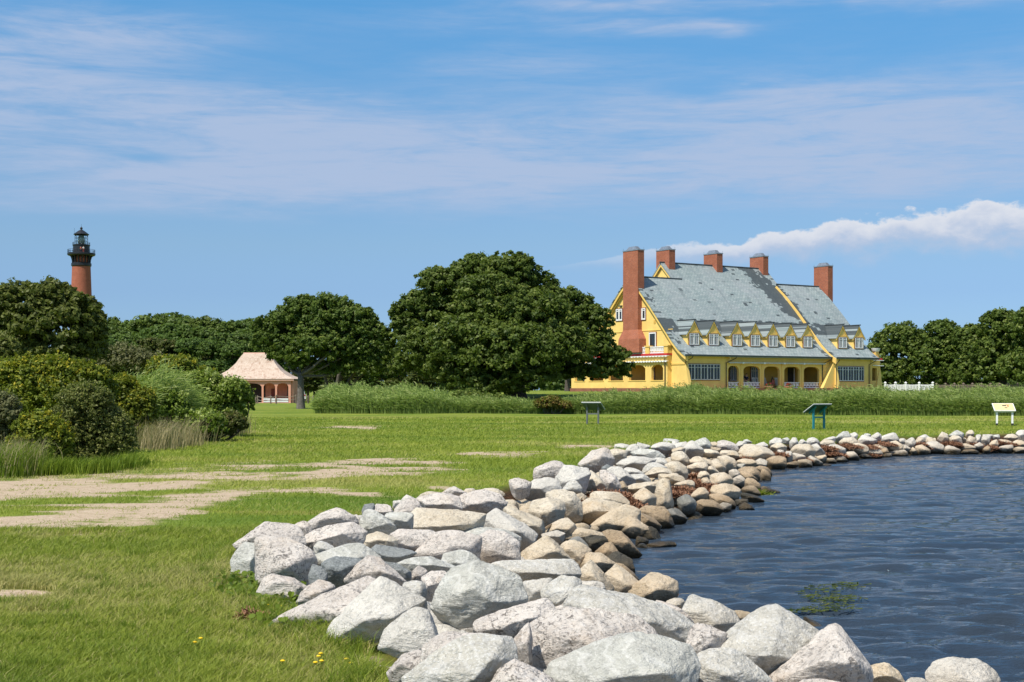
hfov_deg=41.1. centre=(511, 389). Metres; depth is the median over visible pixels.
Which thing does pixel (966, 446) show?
rock
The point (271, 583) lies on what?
rock
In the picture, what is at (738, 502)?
rock
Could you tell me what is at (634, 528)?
rock
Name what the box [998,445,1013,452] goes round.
rock
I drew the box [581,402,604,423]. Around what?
information sign
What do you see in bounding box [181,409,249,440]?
bush
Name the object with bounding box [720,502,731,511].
rock
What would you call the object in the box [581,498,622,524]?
rock
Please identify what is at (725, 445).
rock
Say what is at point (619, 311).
window
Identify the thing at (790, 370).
doorway
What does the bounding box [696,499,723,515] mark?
rock
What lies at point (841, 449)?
rock
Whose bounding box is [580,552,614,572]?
rock
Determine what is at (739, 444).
rock
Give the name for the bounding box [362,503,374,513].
rock
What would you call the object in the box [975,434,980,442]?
rock
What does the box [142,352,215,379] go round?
bush
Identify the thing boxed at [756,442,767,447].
rock
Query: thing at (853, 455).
rock
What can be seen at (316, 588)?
rock
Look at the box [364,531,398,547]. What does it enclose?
rock
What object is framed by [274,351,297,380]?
forest tree
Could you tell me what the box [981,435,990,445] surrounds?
rock
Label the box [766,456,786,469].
rock
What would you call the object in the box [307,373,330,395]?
forest tree
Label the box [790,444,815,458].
rock
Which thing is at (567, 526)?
rock
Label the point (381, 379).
forest tree
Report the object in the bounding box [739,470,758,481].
rock
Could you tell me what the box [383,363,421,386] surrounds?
forest tree
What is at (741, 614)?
rock
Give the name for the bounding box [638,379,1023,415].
reeds
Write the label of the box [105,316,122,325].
forest tree
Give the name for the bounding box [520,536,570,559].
rock
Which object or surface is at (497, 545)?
rock
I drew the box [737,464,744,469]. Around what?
rock
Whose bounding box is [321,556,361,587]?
rock
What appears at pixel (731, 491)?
rock
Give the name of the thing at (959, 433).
rock
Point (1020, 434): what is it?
rock
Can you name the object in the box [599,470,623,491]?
rock
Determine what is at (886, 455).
rock
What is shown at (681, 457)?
rock
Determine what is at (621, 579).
rock
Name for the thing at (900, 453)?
rock
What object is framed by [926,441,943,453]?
rock
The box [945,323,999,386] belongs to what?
live oak
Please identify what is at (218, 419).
bush
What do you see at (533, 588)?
rock
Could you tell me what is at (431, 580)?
rock
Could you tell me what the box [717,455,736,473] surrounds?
rock
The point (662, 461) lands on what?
rock
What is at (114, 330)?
forest tree
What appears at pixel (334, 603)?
rock
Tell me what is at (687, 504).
rock
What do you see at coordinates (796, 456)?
rock
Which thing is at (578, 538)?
rock
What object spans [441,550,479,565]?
rock
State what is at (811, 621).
rock
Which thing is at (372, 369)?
oak tree
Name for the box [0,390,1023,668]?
ground
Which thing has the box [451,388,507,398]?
shrub
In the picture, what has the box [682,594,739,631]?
rock
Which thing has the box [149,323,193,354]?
forest tree
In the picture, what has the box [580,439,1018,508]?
dried seaweed
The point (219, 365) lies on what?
forest tree
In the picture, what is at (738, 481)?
rock
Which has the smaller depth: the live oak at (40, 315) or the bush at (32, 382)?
the bush at (32, 382)
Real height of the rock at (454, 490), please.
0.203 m
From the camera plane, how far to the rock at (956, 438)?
47.41 m
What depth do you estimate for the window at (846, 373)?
152.11 m
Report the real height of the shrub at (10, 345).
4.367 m
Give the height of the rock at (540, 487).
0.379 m
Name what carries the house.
on the ground at (92, 510)
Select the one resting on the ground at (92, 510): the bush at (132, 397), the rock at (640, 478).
the bush at (132, 397)
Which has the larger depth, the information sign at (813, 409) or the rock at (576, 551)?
the information sign at (813, 409)
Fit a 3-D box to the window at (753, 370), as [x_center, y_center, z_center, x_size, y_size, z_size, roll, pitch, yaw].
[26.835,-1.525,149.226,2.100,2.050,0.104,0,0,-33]
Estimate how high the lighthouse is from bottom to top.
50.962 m
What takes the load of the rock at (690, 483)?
on the rock rubble
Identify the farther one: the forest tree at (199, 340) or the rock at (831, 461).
the forest tree at (199, 340)
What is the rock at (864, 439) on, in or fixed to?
on the rock rubble
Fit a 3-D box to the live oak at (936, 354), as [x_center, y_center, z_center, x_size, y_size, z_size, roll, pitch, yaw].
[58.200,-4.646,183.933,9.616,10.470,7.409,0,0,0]
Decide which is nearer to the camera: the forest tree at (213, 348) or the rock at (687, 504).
the rock at (687, 504)
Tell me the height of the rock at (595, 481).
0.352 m
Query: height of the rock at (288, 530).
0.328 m
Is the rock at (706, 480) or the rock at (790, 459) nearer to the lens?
the rock at (706, 480)
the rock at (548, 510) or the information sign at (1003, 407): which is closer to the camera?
the rock at (548, 510)
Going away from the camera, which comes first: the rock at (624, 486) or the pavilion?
the rock at (624, 486)
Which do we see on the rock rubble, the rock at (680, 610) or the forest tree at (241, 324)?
the rock at (680, 610)
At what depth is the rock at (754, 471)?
32.40 m
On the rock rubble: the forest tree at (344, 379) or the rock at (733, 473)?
the rock at (733, 473)
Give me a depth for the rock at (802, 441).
41.06 m
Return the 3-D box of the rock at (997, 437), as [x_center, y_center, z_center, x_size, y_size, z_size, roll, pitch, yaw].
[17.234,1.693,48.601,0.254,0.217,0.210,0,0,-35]
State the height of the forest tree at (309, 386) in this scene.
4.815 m
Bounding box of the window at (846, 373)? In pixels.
[838,366,863,381]
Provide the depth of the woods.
325.75 m
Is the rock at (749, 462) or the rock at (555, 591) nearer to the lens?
the rock at (555, 591)
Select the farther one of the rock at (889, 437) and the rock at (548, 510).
the rock at (889, 437)
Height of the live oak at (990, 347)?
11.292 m
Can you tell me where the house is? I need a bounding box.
[570,246,883,391]
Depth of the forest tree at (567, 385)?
199.69 m
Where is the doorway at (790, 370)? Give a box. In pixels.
[788,368,793,383]
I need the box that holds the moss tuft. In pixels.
[757,488,775,494]
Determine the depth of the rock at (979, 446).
47.25 m
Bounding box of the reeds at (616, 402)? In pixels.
[466,386,671,413]
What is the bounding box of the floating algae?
[787,582,870,612]
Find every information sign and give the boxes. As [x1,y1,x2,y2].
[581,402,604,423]
[804,404,830,428]
[992,403,1015,425]
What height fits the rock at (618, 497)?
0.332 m
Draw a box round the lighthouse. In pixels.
[67,227,95,329]
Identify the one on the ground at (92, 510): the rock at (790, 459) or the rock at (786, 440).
the rock at (786, 440)
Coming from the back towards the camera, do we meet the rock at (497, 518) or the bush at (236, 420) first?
the bush at (236, 420)
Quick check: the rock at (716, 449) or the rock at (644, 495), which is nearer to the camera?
the rock at (644, 495)
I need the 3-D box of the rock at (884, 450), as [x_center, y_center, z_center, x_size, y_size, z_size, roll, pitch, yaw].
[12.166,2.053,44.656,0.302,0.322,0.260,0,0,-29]
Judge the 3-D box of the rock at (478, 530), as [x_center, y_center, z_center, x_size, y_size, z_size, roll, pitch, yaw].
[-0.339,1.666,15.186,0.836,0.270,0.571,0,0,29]
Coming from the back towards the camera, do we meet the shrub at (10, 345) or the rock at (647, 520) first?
the shrub at (10, 345)
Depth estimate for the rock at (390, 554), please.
11.46 m
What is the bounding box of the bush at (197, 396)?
[127,356,213,421]
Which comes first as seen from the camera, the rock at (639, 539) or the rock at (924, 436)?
the rock at (639, 539)
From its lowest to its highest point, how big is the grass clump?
0.161 m
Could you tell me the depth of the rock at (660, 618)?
8.48 m
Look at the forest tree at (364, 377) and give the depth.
184.70 m
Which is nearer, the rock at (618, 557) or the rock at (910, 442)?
the rock at (618, 557)
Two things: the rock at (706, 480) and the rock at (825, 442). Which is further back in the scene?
the rock at (825, 442)
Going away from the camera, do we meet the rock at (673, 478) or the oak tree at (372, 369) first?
the rock at (673, 478)
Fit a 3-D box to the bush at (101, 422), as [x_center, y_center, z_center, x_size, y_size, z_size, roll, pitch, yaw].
[-9.139,0.696,29.496,2.262,1.972,1.795,0,0,0]
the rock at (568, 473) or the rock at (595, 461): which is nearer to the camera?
the rock at (568, 473)
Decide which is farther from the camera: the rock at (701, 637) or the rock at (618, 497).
the rock at (618, 497)
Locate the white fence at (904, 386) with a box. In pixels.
[884,382,933,390]
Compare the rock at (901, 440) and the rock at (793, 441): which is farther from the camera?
the rock at (901, 440)
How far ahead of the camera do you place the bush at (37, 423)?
27.75 m
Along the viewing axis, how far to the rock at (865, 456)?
43.37 m
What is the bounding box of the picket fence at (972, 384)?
[935,383,1022,389]
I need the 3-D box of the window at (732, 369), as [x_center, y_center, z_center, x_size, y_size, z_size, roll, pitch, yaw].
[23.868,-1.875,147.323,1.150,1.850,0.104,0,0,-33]
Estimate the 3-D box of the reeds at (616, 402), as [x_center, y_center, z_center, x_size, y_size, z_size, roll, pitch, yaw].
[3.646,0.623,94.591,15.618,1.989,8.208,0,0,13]
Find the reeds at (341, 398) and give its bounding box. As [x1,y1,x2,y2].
[310,379,482,413]
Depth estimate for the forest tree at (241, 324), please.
257.94 m
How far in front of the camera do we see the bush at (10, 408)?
28.08 m
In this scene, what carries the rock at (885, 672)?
on the rock rubble
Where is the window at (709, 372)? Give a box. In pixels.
[688,363,719,380]
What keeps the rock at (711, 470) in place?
on the ground at (92, 510)
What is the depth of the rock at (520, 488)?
20.50 m
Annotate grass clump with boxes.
[232,605,270,621]
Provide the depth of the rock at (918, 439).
46.61 m
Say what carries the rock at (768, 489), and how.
on the water
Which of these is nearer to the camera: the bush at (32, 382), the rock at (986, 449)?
the bush at (32, 382)
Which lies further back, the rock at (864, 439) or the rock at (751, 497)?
the rock at (864, 439)
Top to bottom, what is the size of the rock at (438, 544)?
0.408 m
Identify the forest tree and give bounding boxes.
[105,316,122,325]
[106,325,131,337]
[106,335,122,373]
[107,320,135,330]
[108,332,138,343]
[113,366,131,375]
[117,365,143,377]
[120,319,152,332]
[124,313,162,332]
[134,336,178,372]
[138,325,161,341]
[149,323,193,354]
[156,312,193,320]
[158,315,193,326]
[158,335,177,352]
[174,337,199,361]
[180,315,221,329]
[181,325,221,355]
[186,337,210,361]
[193,340,229,370]
[197,360,230,371]
[201,319,233,334]
[201,356,237,360]
[204,330,235,358]
[220,343,250,370]
[223,330,253,357]
[225,317,253,333]
[231,327,253,334]
[233,340,262,357]
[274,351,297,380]
[292,370,322,401]
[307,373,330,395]
[317,373,354,388]
[354,372,378,381]
[361,379,389,388]
[372,346,395,387]
[379,349,407,385]
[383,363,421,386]
[403,370,446,389]
[429,380,460,391]
[564,379,569,390]
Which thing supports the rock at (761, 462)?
on the water
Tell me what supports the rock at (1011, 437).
on the ground at (92, 510)
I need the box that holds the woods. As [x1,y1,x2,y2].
[294,374,1023,393]
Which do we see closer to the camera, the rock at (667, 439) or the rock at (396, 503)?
the rock at (396, 503)
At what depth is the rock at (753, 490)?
27.86 m
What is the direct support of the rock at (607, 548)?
on the rock rubble
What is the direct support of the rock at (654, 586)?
on the rock rubble
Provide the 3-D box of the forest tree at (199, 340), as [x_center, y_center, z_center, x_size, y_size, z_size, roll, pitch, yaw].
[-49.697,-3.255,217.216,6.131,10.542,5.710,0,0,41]
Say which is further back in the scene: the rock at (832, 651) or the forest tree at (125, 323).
the forest tree at (125, 323)
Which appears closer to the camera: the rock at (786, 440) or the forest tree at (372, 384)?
the rock at (786, 440)
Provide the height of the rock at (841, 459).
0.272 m
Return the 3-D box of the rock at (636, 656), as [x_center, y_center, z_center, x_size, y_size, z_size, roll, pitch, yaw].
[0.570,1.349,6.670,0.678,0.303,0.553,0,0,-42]
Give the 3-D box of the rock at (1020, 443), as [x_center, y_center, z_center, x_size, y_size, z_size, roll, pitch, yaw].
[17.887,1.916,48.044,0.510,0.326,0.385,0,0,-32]
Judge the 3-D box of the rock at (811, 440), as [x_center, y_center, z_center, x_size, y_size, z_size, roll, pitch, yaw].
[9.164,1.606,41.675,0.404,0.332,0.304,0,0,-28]
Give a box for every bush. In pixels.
[0,350,121,414]
[0,389,22,449]
[4,406,78,457]
[51,377,139,461]
[109,371,168,441]
[127,356,213,421]
[134,375,228,434]
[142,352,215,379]
[171,366,255,435]
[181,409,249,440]
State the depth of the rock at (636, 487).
24.12 m
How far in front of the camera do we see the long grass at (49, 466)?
25.85 m
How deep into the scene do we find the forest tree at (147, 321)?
258.21 m
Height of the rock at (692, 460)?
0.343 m
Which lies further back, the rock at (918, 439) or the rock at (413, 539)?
the rock at (918, 439)
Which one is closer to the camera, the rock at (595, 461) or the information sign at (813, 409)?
the rock at (595, 461)
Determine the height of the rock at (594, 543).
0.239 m
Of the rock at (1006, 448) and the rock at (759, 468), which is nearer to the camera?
the rock at (759, 468)
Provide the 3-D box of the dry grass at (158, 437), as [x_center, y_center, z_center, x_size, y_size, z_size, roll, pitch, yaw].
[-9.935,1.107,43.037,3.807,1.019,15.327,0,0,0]
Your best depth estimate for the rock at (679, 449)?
35.39 m
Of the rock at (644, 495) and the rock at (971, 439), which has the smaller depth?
the rock at (644, 495)
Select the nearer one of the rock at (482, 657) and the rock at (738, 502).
the rock at (482, 657)
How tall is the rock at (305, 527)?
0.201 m
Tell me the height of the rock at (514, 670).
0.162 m
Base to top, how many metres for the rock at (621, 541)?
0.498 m
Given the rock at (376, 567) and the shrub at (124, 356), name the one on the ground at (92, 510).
the shrub at (124, 356)
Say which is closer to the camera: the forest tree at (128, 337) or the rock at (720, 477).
the rock at (720, 477)
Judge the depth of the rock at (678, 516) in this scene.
22.23 m
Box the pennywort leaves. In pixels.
[209,568,327,632]
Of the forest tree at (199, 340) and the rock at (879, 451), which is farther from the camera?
the forest tree at (199, 340)
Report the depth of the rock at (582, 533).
17.56 m
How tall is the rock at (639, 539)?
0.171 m
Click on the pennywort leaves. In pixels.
(251, 577)
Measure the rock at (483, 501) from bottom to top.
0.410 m
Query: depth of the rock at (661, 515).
21.58 m
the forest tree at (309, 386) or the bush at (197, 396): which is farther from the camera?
the forest tree at (309, 386)
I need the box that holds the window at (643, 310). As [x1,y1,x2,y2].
[641,307,645,320]
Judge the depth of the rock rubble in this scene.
20.45 m
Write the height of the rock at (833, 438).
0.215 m
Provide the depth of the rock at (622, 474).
24.83 m
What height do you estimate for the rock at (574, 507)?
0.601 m
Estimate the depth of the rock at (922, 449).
46.00 m
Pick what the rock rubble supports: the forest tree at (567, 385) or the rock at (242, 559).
the rock at (242, 559)
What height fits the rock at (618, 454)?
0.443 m
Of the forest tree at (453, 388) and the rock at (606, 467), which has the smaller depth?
the rock at (606, 467)
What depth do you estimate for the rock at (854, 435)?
44.95 m
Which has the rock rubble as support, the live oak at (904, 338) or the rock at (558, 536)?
the rock at (558, 536)
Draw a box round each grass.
[0,416,1023,529]
[0,431,66,477]
[0,434,160,477]
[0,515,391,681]
[0,518,397,681]
[123,412,260,450]
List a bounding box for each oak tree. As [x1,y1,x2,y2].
[248,291,389,408]
[319,321,399,386]
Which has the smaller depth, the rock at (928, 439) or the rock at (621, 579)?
the rock at (621, 579)
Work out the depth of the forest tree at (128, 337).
233.41 m
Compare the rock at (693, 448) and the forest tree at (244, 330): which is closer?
the rock at (693, 448)
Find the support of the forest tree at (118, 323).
on the ground at (92, 510)
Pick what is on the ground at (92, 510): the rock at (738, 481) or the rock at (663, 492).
the rock at (663, 492)
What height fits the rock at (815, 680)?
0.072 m
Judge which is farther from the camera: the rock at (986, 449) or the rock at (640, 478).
the rock at (986, 449)
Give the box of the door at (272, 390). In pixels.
[271,389,277,400]
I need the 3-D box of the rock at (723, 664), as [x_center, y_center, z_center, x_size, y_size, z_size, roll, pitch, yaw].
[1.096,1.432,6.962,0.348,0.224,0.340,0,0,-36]
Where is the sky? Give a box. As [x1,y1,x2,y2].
[0,0,1023,389]
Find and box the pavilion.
[220,353,297,402]
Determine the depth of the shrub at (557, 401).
90.10 m
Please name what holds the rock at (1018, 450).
on the rock rubble
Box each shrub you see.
[0,332,21,360]
[97,341,175,371]
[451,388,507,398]
[532,394,572,413]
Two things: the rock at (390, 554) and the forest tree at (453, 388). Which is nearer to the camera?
the rock at (390, 554)
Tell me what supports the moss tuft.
on the rock rubble
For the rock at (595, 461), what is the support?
on the rock rubble
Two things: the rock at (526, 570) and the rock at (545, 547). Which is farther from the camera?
the rock at (545, 547)
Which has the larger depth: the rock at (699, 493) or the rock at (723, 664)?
the rock at (699, 493)
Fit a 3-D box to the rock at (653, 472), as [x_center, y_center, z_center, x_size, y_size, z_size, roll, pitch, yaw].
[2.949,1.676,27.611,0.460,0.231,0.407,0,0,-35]
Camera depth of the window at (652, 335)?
144.19 m
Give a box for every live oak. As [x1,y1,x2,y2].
[0,275,110,361]
[65,290,110,363]
[384,250,635,398]
[866,320,930,388]
[908,318,972,385]
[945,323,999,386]
[968,306,1023,384]
[993,306,1023,381]
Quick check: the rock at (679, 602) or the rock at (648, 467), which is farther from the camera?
the rock at (648, 467)
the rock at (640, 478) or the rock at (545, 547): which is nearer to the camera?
the rock at (545, 547)
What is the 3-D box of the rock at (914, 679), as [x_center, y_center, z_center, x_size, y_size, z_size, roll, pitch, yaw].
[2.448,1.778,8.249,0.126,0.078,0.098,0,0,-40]
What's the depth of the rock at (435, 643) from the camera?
6.93 m
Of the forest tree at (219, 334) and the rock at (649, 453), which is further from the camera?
the forest tree at (219, 334)
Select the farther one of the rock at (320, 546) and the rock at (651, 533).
the rock at (651, 533)
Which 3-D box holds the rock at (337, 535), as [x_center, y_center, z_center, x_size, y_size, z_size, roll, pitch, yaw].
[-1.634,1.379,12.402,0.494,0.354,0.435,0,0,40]
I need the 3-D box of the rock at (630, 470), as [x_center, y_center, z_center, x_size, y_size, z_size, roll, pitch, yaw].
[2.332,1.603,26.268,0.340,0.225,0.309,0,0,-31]
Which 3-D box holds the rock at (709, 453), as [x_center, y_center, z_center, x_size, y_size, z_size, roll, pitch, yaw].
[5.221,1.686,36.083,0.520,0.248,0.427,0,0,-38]
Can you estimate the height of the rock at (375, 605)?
0.403 m
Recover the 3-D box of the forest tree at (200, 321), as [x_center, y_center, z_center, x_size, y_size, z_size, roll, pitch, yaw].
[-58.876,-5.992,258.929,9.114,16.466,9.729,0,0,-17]
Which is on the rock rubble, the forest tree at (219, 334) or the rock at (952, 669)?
the rock at (952, 669)
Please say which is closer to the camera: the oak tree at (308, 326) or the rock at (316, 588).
the rock at (316, 588)
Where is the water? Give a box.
[629,453,1023,681]
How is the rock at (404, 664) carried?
on the rock rubble
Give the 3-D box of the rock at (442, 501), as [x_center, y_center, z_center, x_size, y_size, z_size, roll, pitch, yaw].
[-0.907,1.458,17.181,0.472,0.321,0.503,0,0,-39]
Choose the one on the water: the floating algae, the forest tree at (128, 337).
the floating algae
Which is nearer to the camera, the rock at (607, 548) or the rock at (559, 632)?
the rock at (559, 632)
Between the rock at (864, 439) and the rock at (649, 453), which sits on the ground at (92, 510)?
the rock at (649, 453)
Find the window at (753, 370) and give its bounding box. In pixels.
[750,367,764,384]
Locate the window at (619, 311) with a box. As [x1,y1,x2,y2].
[616,308,622,321]
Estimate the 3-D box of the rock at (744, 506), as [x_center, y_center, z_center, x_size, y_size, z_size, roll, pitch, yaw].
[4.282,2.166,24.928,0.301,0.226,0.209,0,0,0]
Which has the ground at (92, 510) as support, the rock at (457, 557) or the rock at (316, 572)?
the rock at (316, 572)
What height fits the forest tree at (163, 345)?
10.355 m
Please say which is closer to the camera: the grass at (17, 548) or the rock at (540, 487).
the grass at (17, 548)
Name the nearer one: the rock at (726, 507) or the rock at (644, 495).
the rock at (644, 495)
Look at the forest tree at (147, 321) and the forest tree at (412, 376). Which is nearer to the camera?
the forest tree at (412, 376)
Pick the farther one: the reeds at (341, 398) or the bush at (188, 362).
the reeds at (341, 398)
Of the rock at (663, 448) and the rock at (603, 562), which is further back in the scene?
the rock at (663, 448)
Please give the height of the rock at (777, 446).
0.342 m
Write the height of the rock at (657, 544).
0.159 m
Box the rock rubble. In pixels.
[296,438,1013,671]
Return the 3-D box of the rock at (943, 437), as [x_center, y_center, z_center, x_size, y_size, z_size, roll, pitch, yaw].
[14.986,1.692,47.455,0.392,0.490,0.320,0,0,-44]
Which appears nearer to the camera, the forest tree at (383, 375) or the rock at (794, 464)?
the rock at (794, 464)
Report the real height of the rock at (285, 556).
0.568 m
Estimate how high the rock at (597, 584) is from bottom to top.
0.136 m
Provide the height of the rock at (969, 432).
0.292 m
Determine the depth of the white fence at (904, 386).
165.42 m
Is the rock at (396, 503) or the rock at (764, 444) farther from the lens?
the rock at (764, 444)
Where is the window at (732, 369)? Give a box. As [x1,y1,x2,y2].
[729,366,736,380]
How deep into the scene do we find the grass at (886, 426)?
37.72 m
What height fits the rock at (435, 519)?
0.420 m
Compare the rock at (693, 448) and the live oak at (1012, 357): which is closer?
the rock at (693, 448)
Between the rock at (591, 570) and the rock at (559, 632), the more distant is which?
the rock at (591, 570)
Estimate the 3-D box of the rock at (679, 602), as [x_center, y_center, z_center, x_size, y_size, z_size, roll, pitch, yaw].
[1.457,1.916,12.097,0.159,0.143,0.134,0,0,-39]
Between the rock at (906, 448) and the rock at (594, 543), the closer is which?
the rock at (594, 543)
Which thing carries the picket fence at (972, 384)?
on the ground at (92, 510)
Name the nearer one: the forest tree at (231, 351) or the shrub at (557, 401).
the shrub at (557, 401)
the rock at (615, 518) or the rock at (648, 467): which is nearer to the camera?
the rock at (615, 518)
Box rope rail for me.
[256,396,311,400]
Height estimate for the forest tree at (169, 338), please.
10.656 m
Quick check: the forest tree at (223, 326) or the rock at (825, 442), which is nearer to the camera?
the rock at (825, 442)
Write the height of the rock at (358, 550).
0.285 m
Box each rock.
[230,542,254,576]
[232,521,306,549]
[254,535,317,584]
[256,573,306,602]
[272,576,375,626]
[295,521,311,535]
[296,579,335,605]
[305,522,367,550]
[308,507,357,530]
[308,564,327,584]
[313,541,333,553]
[315,543,380,565]
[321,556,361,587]
[327,576,425,644]
[344,555,406,585]
[359,509,396,534]
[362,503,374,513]
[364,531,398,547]
[371,544,416,562]
[375,504,393,515]
[377,606,437,657]
[384,561,411,581]
[385,512,413,528]
[386,649,420,681]
[390,529,435,557]
[393,500,401,507]
[394,498,421,511]
[397,556,453,572]
[401,633,517,681]
[402,580,427,608]
[411,507,486,531]
[412,566,427,580]
[414,530,481,559]
[416,493,462,510]
[420,631,479,662]
[421,570,446,601]
[430,560,527,628]
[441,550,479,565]
[444,486,466,495]
[460,489,506,513]
[463,527,521,546]
[473,598,555,638]
[479,529,520,563]
[484,508,537,552]
[491,559,581,580]
[491,659,555,681]
[503,506,545,539]
[509,478,531,499]
[514,622,532,665]
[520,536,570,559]
[523,578,552,601]
[525,477,561,500]
[528,497,565,526]
[530,606,657,669]
[533,460,564,479]
[540,575,581,606]
[541,530,564,543]
[544,631,700,681]
[545,489,582,523]
[546,518,576,541]
[555,465,590,493]
[560,540,591,566]
[561,527,604,543]
[563,480,582,493]
[563,584,693,642]
[569,536,588,546]
[578,447,614,472]
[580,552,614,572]
[580,560,613,590]
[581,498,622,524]
[582,581,605,589]
[584,536,608,551]
[587,470,606,490]
[589,504,640,531]
[590,491,629,504]
[594,542,617,555]
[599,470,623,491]
[601,464,610,469]
[602,529,641,558]
[605,564,637,592]
[607,466,635,485]
[607,551,635,572]
[610,448,626,465]
[614,443,628,448]
[615,563,638,580]
[616,456,656,470]
[620,481,627,491]
[620,517,648,538]
[624,467,643,474]
[626,444,638,455]
[628,482,656,493]
[628,572,678,601]
[631,448,664,457]
[631,474,650,482]
[632,487,656,505]
[635,536,648,546]
[637,442,649,448]
[637,543,647,547]
[640,505,674,528]
[641,513,661,531]
[642,462,666,473]
[642,526,660,539]
[645,467,671,477]
[646,541,676,547]
[651,442,675,454]
[653,457,667,464]
[655,478,673,508]
[656,600,694,623]
[658,473,684,484]
[663,438,679,441]
[664,461,687,478]
[666,598,684,608]
[667,508,687,524]
[671,451,688,465]
[672,447,685,452]
[674,480,694,487]
[675,441,686,447]
[677,494,696,515]
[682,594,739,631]
[684,440,703,458]
[686,623,727,653]
[688,462,707,472]
[689,456,710,465]
[691,487,708,501]
[695,438,711,448]
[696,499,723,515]
[697,471,709,479]
[697,647,772,681]
[701,477,711,483]
[703,449,719,457]
[707,466,718,474]
[709,493,735,509]
[710,447,721,452]
[710,459,726,471]
[710,472,732,483]
[710,483,740,503]
[716,440,738,451]
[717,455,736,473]
[720,450,739,458]
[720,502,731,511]
[721,603,818,675]
[729,469,739,477]
[733,475,744,488]
[735,499,748,505]
[735,610,750,620]
[736,441,746,448]
[736,458,756,466]
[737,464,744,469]
[738,444,774,459]
[738,466,759,479]
[738,502,754,509]
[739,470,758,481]
[740,493,763,501]
[741,486,760,495]
[744,478,760,490]
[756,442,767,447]
[756,458,766,466]
[756,466,771,475]
[759,469,770,480]
[761,486,780,492]
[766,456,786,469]
[769,438,782,445]
[769,623,873,681]
[770,443,786,452]
[782,437,789,444]
[786,451,792,462]
[786,461,798,467]
[789,437,797,448]
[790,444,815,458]
[792,453,805,460]
[798,439,806,443]
[798,459,812,467]
[799,678,837,681]
[803,617,821,625]
[806,437,819,444]
[808,455,822,465]
[812,443,824,455]
[815,455,826,463]
[820,439,834,445]
[825,436,835,441]
[827,444,846,453]
[827,458,836,463]
[833,456,847,462]
[836,431,850,443]
[839,437,857,446]
[846,451,859,460]
[849,443,868,455]
[850,432,857,439]
[857,435,877,444]
[859,454,871,458]
[868,449,882,457]
[871,432,881,441]
[871,662,904,681]
[881,433,898,441]
[881,448,889,453]
[881,453,891,457]
[887,440,903,451]
[890,450,908,455]
[899,438,904,444]
[903,445,910,453]
[904,437,915,447]
[906,677,927,681]
[909,447,917,454]
[915,445,930,454]
[916,437,922,444]
[919,434,928,442]
[925,656,1000,681]
[926,437,935,441]
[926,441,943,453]
[937,432,948,443]
[943,445,960,454]
[949,430,963,438]
[949,435,962,443]
[959,443,975,450]
[961,449,979,453]
[965,430,973,437]
[967,436,975,443]
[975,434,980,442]
[975,442,983,450]
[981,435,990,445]
[983,446,990,453]
[989,439,998,449]
[993,434,999,439]
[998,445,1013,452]
[1004,434,1017,440]
[1013,440,1023,446]
[1013,447,1023,453]
[1016,430,1023,440]
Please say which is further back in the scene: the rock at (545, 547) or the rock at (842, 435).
the rock at (842, 435)
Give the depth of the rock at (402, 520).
14.77 m
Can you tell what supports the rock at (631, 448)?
on the ground at (92, 510)
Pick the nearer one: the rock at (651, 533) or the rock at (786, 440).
the rock at (651, 533)
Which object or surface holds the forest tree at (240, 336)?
on the ground at (92, 510)
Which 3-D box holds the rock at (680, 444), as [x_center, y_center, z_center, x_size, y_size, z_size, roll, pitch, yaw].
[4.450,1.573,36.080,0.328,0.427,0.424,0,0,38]
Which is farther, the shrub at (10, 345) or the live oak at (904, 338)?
the live oak at (904, 338)
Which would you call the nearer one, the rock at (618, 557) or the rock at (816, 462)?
the rock at (618, 557)
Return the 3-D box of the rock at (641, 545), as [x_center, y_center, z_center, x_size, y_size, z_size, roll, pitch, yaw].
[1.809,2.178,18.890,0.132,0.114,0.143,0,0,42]
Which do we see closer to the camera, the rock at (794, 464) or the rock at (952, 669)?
the rock at (952, 669)
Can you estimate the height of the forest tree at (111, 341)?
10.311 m
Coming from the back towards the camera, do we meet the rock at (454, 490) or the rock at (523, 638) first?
the rock at (454, 490)
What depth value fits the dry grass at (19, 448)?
25.43 m
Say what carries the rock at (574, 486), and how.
on the rock rubble
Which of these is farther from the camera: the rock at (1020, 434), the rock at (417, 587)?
the rock at (1020, 434)
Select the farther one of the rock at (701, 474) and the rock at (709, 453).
the rock at (709, 453)
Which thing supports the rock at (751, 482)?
in the water
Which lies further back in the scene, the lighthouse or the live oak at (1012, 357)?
the lighthouse
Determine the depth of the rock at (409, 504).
15.99 m
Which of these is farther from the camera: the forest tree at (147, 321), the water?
the forest tree at (147, 321)
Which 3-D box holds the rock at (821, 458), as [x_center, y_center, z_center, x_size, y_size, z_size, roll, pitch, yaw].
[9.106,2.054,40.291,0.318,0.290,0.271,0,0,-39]
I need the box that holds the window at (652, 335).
[649,332,656,347]
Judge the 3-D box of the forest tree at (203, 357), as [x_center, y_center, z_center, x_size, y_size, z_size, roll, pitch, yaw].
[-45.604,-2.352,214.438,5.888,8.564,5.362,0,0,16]
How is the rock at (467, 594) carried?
on the rock rubble
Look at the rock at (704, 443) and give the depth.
37.44 m
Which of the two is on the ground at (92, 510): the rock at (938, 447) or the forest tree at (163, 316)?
the forest tree at (163, 316)
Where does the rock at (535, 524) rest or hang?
on the rock rubble
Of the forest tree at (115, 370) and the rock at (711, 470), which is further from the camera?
the forest tree at (115, 370)
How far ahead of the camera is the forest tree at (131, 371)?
183.58 m
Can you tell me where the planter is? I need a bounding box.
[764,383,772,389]
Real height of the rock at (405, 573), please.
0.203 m

